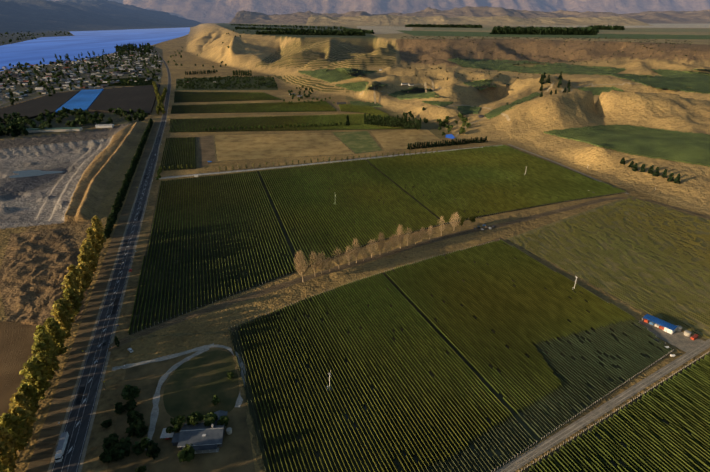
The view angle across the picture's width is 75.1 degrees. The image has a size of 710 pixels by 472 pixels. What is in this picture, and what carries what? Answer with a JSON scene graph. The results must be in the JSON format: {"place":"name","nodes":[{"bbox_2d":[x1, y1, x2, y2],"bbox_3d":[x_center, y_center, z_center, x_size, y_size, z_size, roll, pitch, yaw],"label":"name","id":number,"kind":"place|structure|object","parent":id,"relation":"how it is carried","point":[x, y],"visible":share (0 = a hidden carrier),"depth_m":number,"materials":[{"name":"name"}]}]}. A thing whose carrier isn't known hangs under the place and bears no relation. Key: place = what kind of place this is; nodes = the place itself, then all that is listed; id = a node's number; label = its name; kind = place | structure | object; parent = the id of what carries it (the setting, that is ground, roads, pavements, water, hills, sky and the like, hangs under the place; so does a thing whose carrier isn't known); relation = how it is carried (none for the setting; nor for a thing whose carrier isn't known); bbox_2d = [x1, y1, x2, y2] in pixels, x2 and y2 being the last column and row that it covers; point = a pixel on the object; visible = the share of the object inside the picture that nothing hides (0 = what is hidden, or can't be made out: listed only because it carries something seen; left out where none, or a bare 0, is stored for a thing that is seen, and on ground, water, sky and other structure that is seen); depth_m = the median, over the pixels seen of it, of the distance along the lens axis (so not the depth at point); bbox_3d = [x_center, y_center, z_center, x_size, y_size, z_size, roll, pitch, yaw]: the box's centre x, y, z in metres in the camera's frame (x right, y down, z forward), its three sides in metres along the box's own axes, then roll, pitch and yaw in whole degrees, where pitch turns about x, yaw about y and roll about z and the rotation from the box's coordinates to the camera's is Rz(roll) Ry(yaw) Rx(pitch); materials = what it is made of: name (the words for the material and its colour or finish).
{"place":"outdoors","nodes":[
{"label":"outdoors","id":0,"kind":"place"},
{"bbox_2d":[0,322,35,416],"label":"dirt field","id":1,"kind":"structure","parent":0,"point":[16,341],"depth_m":283.84,"materials":[{"name":"soil"}]},
{"bbox_2d":[9,170,62,177],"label":"pond","id":2,"kind":"structure","parent":0,"point":[26,173],"depth_m":649.20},
{"bbox_2d":[0,81,156,107],"bbox_3d":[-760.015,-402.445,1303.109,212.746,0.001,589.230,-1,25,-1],"label":"trees","id":3,"kind":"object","parent":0,"point":[51,93],"depth_m":1251.20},
{"bbox_2d":[0,28,189,70],"bbox_3d":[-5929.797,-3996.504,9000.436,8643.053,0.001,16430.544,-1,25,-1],"label":"lake water","id":4,"kind":"structure","parent":0,"point":[35,51],"depth_m":3963.92,"materials":[{"name":"liquid"}]},
{"bbox_2d":[0,0,203,33],"bbox_3d":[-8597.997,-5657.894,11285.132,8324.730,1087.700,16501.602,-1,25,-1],"label":"mountain","id":5,"kind":"structure","parent":0,"point":[31,16],"depth_m":12235.18,"materials":[{"name":"stone"}]},
{"bbox_2d":[112,343,213,370],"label":"driveway","id":6,"kind":"structure","parent":0,"point":[163,358],"depth_m":280.46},
{"bbox_2d":[158,27,189,29],"bbox_3d":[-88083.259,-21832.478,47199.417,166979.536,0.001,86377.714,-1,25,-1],"label":"lake water","id":7,"kind":"structure","parent":0,"point":[187,28],"depth_m":11906.80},
{"bbox_2d":[144,347,209,449],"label":"driveway","id":8,"kind":"structure","parent":0,"point":[155,410],"depth_m":253.53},
{"bbox_2d":[164,137,196,170],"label":"vineyard floor","id":9,"kind":"structure","parent":0,"point":[193,162],"depth_m":709.73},
{"bbox_2d":[107,348,254,471],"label":"lawn","id":10,"kind":"structure","parent":0,"point":[234,454],"depth_m":226.95,"materials":[{"name":"plant"}]},
{"bbox_2d":[160,410,231,453],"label":"house","id":11,"kind":"structure","parent":10,"relation":"on","point":[201,437],"depth_m":223.79,"materials":[{"name":"metal"}]},
{"bbox_2d":[200,345,245,406],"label":"driveway","id":12,"kind":"structure","parent":10,"relation":"on","point":[239,400],"depth_m":275.98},
{"bbox_2d":[163,350,238,418],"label":"lawn","id":13,"kind":"structure","parent":0,"point":[197,383],"depth_m":259.79,"materials":[{"name":"plant"}]},
{"bbox_2d":[0,29,428,471],"bbox_3d":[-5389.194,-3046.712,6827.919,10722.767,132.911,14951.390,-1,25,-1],"label":"trees","id":14,"kind":"object","parent":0,"point":[114,448],"visible":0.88,"depth_m":967.00,"materials":[{"name":"green plant"}]},
{"bbox_2d":[176,77,277,89],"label":"orchard floor","id":15,"kind":"structure","parent":0,"point":[251,81],"depth_m":1463.13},
{"bbox_2d":[174,92,281,102],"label":"field","id":16,"kind":"structure","parent":0,"point":[263,95],"depth_m":1251.39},
{"bbox_2d":[171,102,329,113],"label":"vineyard floor","id":17,"kind":"structure","parent":0,"point":[196,107],"depth_m":1080.75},
{"bbox_2d":[171,101,336,113],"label":"vines","id":18,"kind":"object","parent":17,"relation":"on","point":[315,106],"visible":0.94,"depth_m":1086.04,"materials":[{"name":"green plant"}]},
{"bbox_2d":[182,112,358,115],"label":"track","id":19,"kind":"structure","parent":0,"point":[289,113],"depth_m":1017.02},
{"bbox_2d":[171,114,378,131],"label":"vineyard floor","id":20,"kind":"structure","parent":0,"point":[205,124],"depth_m":914.48,"materials":[{"name":"plant"}]},
{"bbox_2d":[170,129,394,132],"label":"margin weeds","id":21,"kind":"object","parent":20,"relation":"on","point":[305,130],"visible":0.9,"depth_m":864.30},
{"bbox_2d":[169,113,416,132],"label":"vines","id":22,"kind":"object","parent":20,"relation":"on","point":[337,118],"visible":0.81,"depth_m":923.17,"materials":[{"name":"green plant"}]},
{"bbox_2d":[167,144,502,176],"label":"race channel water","id":23,"kind":"structure","parent":0,"point":[326,161],"depth_m":664.76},
{"bbox_2d":[0,23,709,471],"bbox_3d":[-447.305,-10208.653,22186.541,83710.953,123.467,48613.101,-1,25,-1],"label":"ground","id":24,"kind":"structure","parent":0,"point":[44,223],"depth_m":816.24,"materials":[{"name":"soil"}]},
{"bbox_2d":[0,91,79,124],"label":"dark netting canopy","id":25,"kind":"object","parent":24,"relation":"on","point":[32,109],"visible":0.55,"depth_m":1081.26,"materials":[{"name":"fabric"}]},
{"bbox_2d":[55,89,103,112],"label":"pond","id":26,"kind":"structure","parent":24,"relation":"on","point":[84,100],"depth_m":1160.46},
{"bbox_2d":[0,49,161,100],"bbox_3d":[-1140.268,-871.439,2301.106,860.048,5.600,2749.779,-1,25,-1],"label":"houses","id":27,"kind":"structure","parent":24,"relation":"on","point":[19,79],"depth_m":1754.34,"materials":[{"name":"metal"}]},
{"bbox_2d":[26,120,160,471],"bbox_3d":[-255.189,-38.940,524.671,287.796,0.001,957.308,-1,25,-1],"label":"road verge","id":28,"kind":"object","parent":24,"relation":"on","point":[40,460],"depth_m":291.69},
{"bbox_2d":[47,120,166,471],"bbox_3d":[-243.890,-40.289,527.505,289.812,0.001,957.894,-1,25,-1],"label":"road shoulder","id":29,"kind":"object","parent":24,"relation":"on","point":[96,401],"visible":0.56,"depth_m":295.28},
{"bbox_2d":[51,120,165,471],"bbox_3d":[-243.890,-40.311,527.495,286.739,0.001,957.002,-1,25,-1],"label":"highway","id":30,"kind":"structure","parent":24,"relation":"on","point":[85,377],"depth_m":293.42,"materials":[{"name":"asphalt"}]},
{"bbox_2d":[54,432,68,462],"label":"truck","id":31,"kind":"object","parent":30,"relation":"on","point":[62,443],"visible":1,"depth_m":219.02,"materials":[{"name":"white metal"}]},
{"bbox_2d":[52,120,165,471],"bbox_3d":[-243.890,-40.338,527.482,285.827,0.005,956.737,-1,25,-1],"label":"road markings","id":32,"kind":"object","parent":30,"relation":"on","point":[104,336],"visible":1,"depth_m":292.02,"materials":[{"name":"white paint"}]},
{"bbox_2d":[75,137,160,404],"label":"road reseal patches","id":33,"kind":"object","parent":30,"relation":"on","point":[82,389],"visible":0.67,"depth_m":326.66,"materials":[{"name":"asphalt"}]},
{"bbox_2d":[102,154,155,352],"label":"cars","id":34,"kind":"object","parent":30,"relation":"on","point":[130,350],"visible":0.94,"depth_m":293.08,"materials":[{"name":"white metal"}]},
{"bbox_2d":[88,84,159,114],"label":"dark netting canopy","id":35,"kind":"object","parent":24,"relation":"on","point":[134,98],"visible":0.85,"depth_m":1177.09,"materials":[{"name":"fabric"}]},
{"bbox_2d":[96,77,153,85],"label":"trees","id":36,"kind":"object","parent":24,"relation":"on","point":[132,82],"visible":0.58,"depth_m":1521.54,"materials":[{"name":"green plant"}]},
{"bbox_2d":[81,119,172,471],"bbox_3d":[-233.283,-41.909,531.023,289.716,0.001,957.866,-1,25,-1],"label":"road verge grass","id":37,"kind":"structure","parent":24,"relation":"on","point":[110,397],"depth_m":283.01,"materials":[{"name":"plant"}]},
{"bbox_2d":[103,118,152,238],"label":"hedge","id":38,"kind":"object","parent":24,"relation":"on","point":[115,208],"visible":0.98,"depth_m":556.07,"materials":[{"name":"green plant"}]},
{"bbox_2d":[154,42,170,119],"bbox_3d":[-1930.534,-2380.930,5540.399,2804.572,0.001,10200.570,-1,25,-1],"label":"road shoulder","id":39,"kind":"object","parent":24,"relation":"on","point":[167,87],"visible":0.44,"depth_m":1311.71},
{"bbox_2d":[154,35,187,119],"bbox_3d":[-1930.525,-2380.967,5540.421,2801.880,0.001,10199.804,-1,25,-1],"label":"highway","id":40,"kind":"structure","parent":24,"relation":"on","point":[167,98],"depth_m":1378.02,"materials":[{"name":"asphalt"}]},
{"bbox_2d":[160,137,194,169],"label":"vines","id":41,"kind":"object","parent":24,"relation":"on","point":[177,153],"visible":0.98,"depth_m":710.69,"materials":[{"name":"green plant"}]},
{"bbox_2d":[196,137,198,168],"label":"margin weeds","id":42,"kind":"object","parent":24,"relation":"on","point":[197,155],"visible":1,"depth_m":712.18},
{"bbox_2d":[197,135,215,167],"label":"dirt field","id":43,"kind":"structure","parent":24,"relation":"on","point":[206,150],"depth_m":731.57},
{"bbox_2d":[174,91,275,102],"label":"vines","id":44,"kind":"object","parent":24,"relation":"on","point":[191,96],"visible":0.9,"depth_m":1234.96,"materials":[{"name":"green plant"}]},
{"bbox_2d":[26,69,483,176],"bbox_3d":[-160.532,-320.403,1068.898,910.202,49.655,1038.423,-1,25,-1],"label":"buildings","id":45,"kind":"structure","parent":24,"relation":"on","point":[63,129],"depth_m":857.49,"materials":[{"name":"metal"}]},
{"bbox_2d":[214,132,353,160],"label":"dry paddock","id":46,"kind":"structure","parent":24,"relation":"on","point":[242,147],"depth_m":754.71,"materials":[{"name":"beige plant"}]},
{"bbox_2d":[213,135,217,160],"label":"margin weeds","id":47,"kind":"object","parent":46,"relation":"on","point":[215,148],"visible":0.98,"depth_m":742.81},
{"bbox_2d":[240,129,416,134],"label":"margin weeds","id":48,"kind":"object","parent":46,"relation":"on","point":[324,132],"visible":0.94,"depth_m":848.97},
{"bbox_2d":[223,144,477,160],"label":"margin weeds","id":49,"kind":"object","parent":46,"relation":"on","point":[341,154],"visible":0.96,"depth_m":704.30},
{"bbox_2d":[140,47,470,462],"bbox_3d":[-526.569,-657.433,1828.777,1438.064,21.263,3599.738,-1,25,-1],"label":"trees","id":50,"kind":"object","parent":24,"relation":"on","point":[186,453],"visible":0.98,"depth_m":232.16,"materials":[{"name":"green plant"}]},
{"bbox_2d":[152,81,475,225],"bbox_3d":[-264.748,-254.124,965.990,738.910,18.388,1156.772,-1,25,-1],"label":"bushes","id":51,"kind":"object","parent":24,"relation":"on","point":[160,105],"visible":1,"depth_m":1039.73,"materials":[{"name":"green plant"}]},
{"bbox_2d":[0,28,651,466],"bbox_3d":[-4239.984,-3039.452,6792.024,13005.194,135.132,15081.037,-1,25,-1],"label":"tree trunks","id":52,"kind":"object","parent":24,"relation":"on","point":[114,216],"visible":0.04,"depth_m":416.01,"materials":[{"name":"brown plant"}]},
{"bbox_2d":[0,287,81,471],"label":"tree foliage","id":53,"kind":"object","parent":52,"relation":"on","point":[37,372],"visible":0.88,"depth_m":252.99,"materials":[{"name":"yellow plant"}]},
{"bbox_2d":[0,215,105,471],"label":"poplar trees","id":54,"kind":"object","parent":52,"relation":"on","point":[92,246],"visible":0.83,"depth_m":307.21,"materials":[{"name":"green plant"}]},
{"bbox_2d":[6,24,420,129],"bbox_3d":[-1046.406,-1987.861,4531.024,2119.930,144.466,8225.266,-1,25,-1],"label":"trees","id":55,"kind":"object","parent":52,"relation":"on","point":[389,121],"visible":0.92,"depth_m":1472.05,"materials":[{"name":"green plant"}]},
{"bbox_2d":[0,24,680,459],"bbox_3d":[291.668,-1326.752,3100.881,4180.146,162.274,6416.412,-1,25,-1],"label":"trees","id":56,"kind":"object","parent":52,"relation":"attached to","point":[152,448],"visible":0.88,"depth_m":2667.63,"materials":[{"name":"green plant"}]},
{"bbox_2d":[159,145,497,178],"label":"dirt road","id":57,"kind":"structure","parent":24,"relation":"on","point":[303,164],"depth_m":655.71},
{"bbox_2d":[219,149,437,170],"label":"young tree foliage","id":58,"kind":"object","parent":24,"relation":"on","point":[328,158],"visible":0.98,"depth_m":670.98,"materials":[{"name":"green plant"}]},
{"bbox_2d":[327,371,331,390],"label":"frost fan","id":59,"kind":"object","parent":24,"relation":"on","point":[329,382],"visible":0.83,"depth_m":256.68},
{"bbox_2d":[164,146,496,178],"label":"fence posts","id":60,"kind":"object","parent":24,"relation":"on","point":[289,166],"visible":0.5,"depth_m":643.98,"materials":[{"name":"metal"}]},
{"bbox_2d":[298,68,376,82],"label":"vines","id":61,"kind":"object","parent":24,"relation":"on","point":[334,75],"visible":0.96,"depth_m":1430.15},
{"bbox_2d":[100,139,587,389],"bbox_3d":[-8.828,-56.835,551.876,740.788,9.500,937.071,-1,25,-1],"label":"power poles","id":62,"kind":"object","parent":24,"relation":"on","point":[133,263],"visible":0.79,"depth_m":321.27,"materials":[{"name":"metal"}]},
{"bbox_2d":[332,131,380,153],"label":"green paddock","id":63,"kind":"structure","parent":24,"relation":"on","point":[360,142],"depth_m":786.01,"materials":[{"name":"green plant"}]},
{"bbox_2d":[335,81,387,91],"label":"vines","id":64,"kind":"object","parent":24,"relation":"on","point":[358,86],"visible":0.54,"depth_m":1308.92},
{"bbox_2d":[339,104,388,114],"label":"vines","id":65,"kind":"object","parent":24,"relation":"on","point":[357,108],"visible":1,"depth_m":1064.76,"materials":[{"name":"green plant"}]},
{"bbox_2d":[350,101,380,106],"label":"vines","id":66,"kind":"object","parent":24,"relation":"on","point":[360,103],"visible":0.83,"depth_m":1122.78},
{"bbox_2d":[128,145,619,333],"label":"fence posts","id":67,"kind":"object","parent":24,"relation":"on","point":[368,244],"visible":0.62,"depth_m":489.98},
{"bbox_2d":[128,145,625,334],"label":"vines","id":68,"kind":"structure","parent":24,"relation":"on","point":[554,181],"depth_m":539.10,"materials":[{"name":"green plant"}]},
{"bbox_2d":[293,211,460,281],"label":"bare poplars","id":69,"kind":"object","parent":24,"relation":"on","point":[301,271],"visible":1,"depth_m":389.44,"materials":[{"name":"plant"}]},
{"bbox_2d":[104,198,709,350],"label":"track rut","id":70,"kind":"structure","parent":24,"relation":"on","point":[354,263],"depth_m":381.74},
{"bbox_2d":[388,87,438,99],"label":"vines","id":71,"kind":"object","parent":24,"relation":"on","point":[411,94],"visible":0.81,"depth_m":1194.21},
{"bbox_2d":[371,129,476,149],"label":"dry paddock","id":72,"kind":"structure","parent":24,"relation":"on","point":[393,139],"depth_m":805.99,"materials":[{"name":"beige plant"}]},
{"bbox_2d":[238,241,621,471],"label":"vineyard floor","id":73,"kind":"structure","parent":24,"relation":"on","point":[499,397],"depth_m":256.94,"materials":[{"name":"plant"}]},
{"bbox_2d":[228,239,500,332],"bbox_3d":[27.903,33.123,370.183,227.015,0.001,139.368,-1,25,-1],"label":"fence posts","id":74,"kind":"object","parent":73,"relation":"on","point":[298,306],"visible":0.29,"depth_m":323.89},
{"bbox_2d":[231,238,499,329],"bbox_3d":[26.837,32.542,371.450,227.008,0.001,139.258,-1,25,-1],"label":"fence posts","id":75,"kind":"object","parent":73,"relation":"on","point":[338,290],"visible":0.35,"depth_m":339.52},
{"bbox_2d":[422,101,452,106],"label":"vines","id":76,"kind":"object","parent":24,"relation":"on","point":[442,104],"visible":0.83,"depth_m":1027.25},
{"bbox_2d":[229,240,671,471],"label":"vineyard","id":77,"kind":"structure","parent":24,"relation":"on","point":[527,308],"depth_m":288.46,"materials":[{"name":"green plant"}]},
{"bbox_2d":[231,239,673,470],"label":"fence posts","id":78,"kind":"object","parent":24,"relation":"on","point":[561,424],"visible":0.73,"depth_m":270.18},
{"bbox_2d":[458,106,480,114],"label":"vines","id":79,"kind":"object","parent":24,"relation":"on","point":[469,110],"visible":0.9,"depth_m":1009.85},
{"bbox_2d":[464,80,508,89],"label":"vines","id":80,"kind":"object","parent":24,"relation":"on","point":[478,83],"visible":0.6,"depth_m":1212.02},
{"bbox_2d":[485,92,539,118],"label":"field","id":81,"kind":"structure","parent":24,"relation":"on","point":[495,112],"depth_m":961.15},
{"bbox_2d":[448,58,625,74],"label":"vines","id":82,"kind":"object","parent":24,"relation":"on","point":[542,69],"visible":0.88,"depth_m":1478.84,"materials":[{"name":"plant"}]},
{"bbox_2d":[401,36,695,80],"bbox_3d":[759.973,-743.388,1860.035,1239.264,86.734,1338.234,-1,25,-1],"label":"scrub tree foliage","id":83,"kind":"object","parent":24,"relation":"on","point":[533,49],"visible":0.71,"depth_m":1820.84,"materials":[{"name":"green plant"}]},
{"bbox_2d":[474,190,660,342],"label":"vehicles","id":84,"kind":"object","parent":24,"relation":"on","point":[493,226],"visible":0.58,"depth_m":455.99,"materials":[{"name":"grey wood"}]},
{"bbox_2d":[578,86,624,95],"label":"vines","id":85,"kind":"object","parent":24,"relation":"on","point":[596,90],"visible":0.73,"depth_m":1087.98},
{"bbox_2d":[495,339,709,471],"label":"dirt road","id":86,"kind":"structure","parent":24,"relation":"on","point":[585,420],"depth_m":242.55,"materials":[{"name":"soil"}]},
{"bbox_2d":[500,340,709,471],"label":"gravel track rut","id":87,"kind":"object","parent":86,"relation":"on","point":[521,458],"depth_m":241.89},
{"bbox_2d":[507,344,709,471],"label":"gravel track rut","id":88,"kind":"object","parent":86,"relation":"on","point":[602,411],"depth_m":242.19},
{"bbox_2d":[508,196,709,339],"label":"green paddock","id":89,"kind":"structure","parent":24,"relation":"on","point":[699,325],"depth_m":404.67,"materials":[{"name":"plant"}]},
{"bbox_2d":[505,239,647,314],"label":"margin weeds","id":90,"kind":"object","parent":89,"relation":"on","point":[600,289],"visible":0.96,"depth_m":369.94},
{"bbox_2d":[510,197,709,338],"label":"young vines","id":91,"kind":"object","parent":24,"relation":"on","point":[641,209],"visible":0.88,"depth_m":411.33,"materials":[{"name":"green plant"}]},
{"bbox_2d":[521,352,708,470],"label":"vine endposts","id":92,"kind":"object","parent":24,"relation":"on","point":[616,409],"visible":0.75,"depth_m":242.76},
{"bbox_2d":[520,352,709,471],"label":"vineyard floor","id":93,"kind":"structure","parent":24,"relation":"on","point":[612,462],"depth_m":223.72,"materials":[{"name":"plant"}]},
{"bbox_2d":[523,353,709,471],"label":"vines","id":94,"kind":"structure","parent":24,"relation":"on","point":[683,398],"depth_m":227.79,"materials":[{"name":"green plant"}]},
{"bbox_2d":[544,124,709,166],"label":"paddock","id":95,"kind":"structure","parent":24,"relation":"on","point":[683,147],"depth_m":679.93,"materials":[{"name":"plant"}]},
{"bbox_2d":[607,73,709,93],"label":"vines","id":96,"kind":"object","parent":24,"relation":"on","point":[661,82],"visible":0.79,"depth_m":1087.26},
{"bbox_2d":[642,314,677,333],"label":"shed","id":97,"kind":"structure","parent":24,"relation":"on","point":[667,327],"depth_m":309.19,"materials":[{"name":"blue metal"}]},
{"bbox_2d":[651,69,709,87],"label":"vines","id":98,"kind":"object","parent":24,"relation":"on","point":[672,74],"visible":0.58,"depth_m":1184.06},
{"bbox_2d":[665,325,697,356],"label":"shed tanks and gear","id":99,"kind":"object","parent":24,"relation":"on","point":[687,333],"visible":0.88,"depth_m":300.65,"materials":[{"name":"metal"}]},
{"bbox_2d":[130,152,622,334],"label":"vineyard floor","id":100,"kind":"structure","parent":0,"point":[191,182],"depth_m":446.44,"materials":[{"name":"plant"}]},
{"bbox_2d":[508,144,628,193],"bbox_3d":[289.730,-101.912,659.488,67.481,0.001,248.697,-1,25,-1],"label":"fence","id":101,"kind":"object","parent":100,"relation":"on","point":[560,164],"visible":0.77,"depth_m":660.33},
{"bbox_2d":[47,0,709,22],"bbox_3d":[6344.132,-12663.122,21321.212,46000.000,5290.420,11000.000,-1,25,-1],"label":"mountain range","id":102,"kind":"structure","parent":0,"point":[213,11],"depth_m":19005.36,"materials":[{"name":"stone"}]},
{"bbox_2d":[359,79,440,103],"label":"dirt track","id":103,"kind":"structure","parent":0,"point":[407,92],"depth_m":1235.41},
{"bbox_2d":[108,197,709,351],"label":"dirt track","id":104,"kind":"structure","parent":0,"point":[340,269],"depth_m":384.92,"materials":[{"name":"soil"}]},
{"bbox_2d":[106,198,707,351],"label":"track rut","id":105,"kind":"structure","parent":104,"relation":"on","point":[355,264],"depth_m":383.32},
{"bbox_2d":[445,134,455,138],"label":"pond water","id":106,"kind":"structure","parent":0,"point":[451,136],"depth_m":819.81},
{"bbox_2d":[230,319,672,471],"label":"vineyard floor","id":107,"kind":"structure","parent":0,"point":[490,453],"depth_m":245.07,"materials":[{"name":"plant"}]},
{"bbox_2d":[226,328,264,471],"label":"margin weeds","id":108,"kind":"object","parent":107,"relation":"on","point":[254,438],"visible":0.83,"depth_m":240.07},
{"bbox_2d":[232,238,501,331],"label":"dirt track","id":109,"kind":"structure","parent":107,"relation":"on","point":[467,248],"depth_m":426.33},
{"bbox_2d":[229,6,709,23],"bbox_3d":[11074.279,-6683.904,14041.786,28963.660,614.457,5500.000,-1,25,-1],"label":"hills","id":110,"kind":"structure","parent":0,"point":[647,17],"depth_m":13387.40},
{"bbox_2d":[435,104,509,120],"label":"dirt track","id":111,"kind":"structure","parent":0,"point":[507,117],"depth_m":968.57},
{"bbox_2d":[305,15,653,25],"bbox_3d":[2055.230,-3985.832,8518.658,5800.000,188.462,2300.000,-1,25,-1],"label":"hill","id":112,"kind":"structure","parent":0,"point":[374,20],"depth_m":8030.85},
{"bbox_2d":[455,95,528,136],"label":"dirt track","id":113,"kind":"structure","parent":0,"point":[465,127],"depth_m":883.91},
{"bbox_2d":[538,77,641,92],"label":"dirt track","id":114,"kind":"structure","parent":0,"point":[562,90],"depth_m":1099.76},
{"bbox_2d":[634,320,704,352],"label":"gravel yard","id":115,"kind":"structure","parent":0,"point":[681,341],"depth_m":299.01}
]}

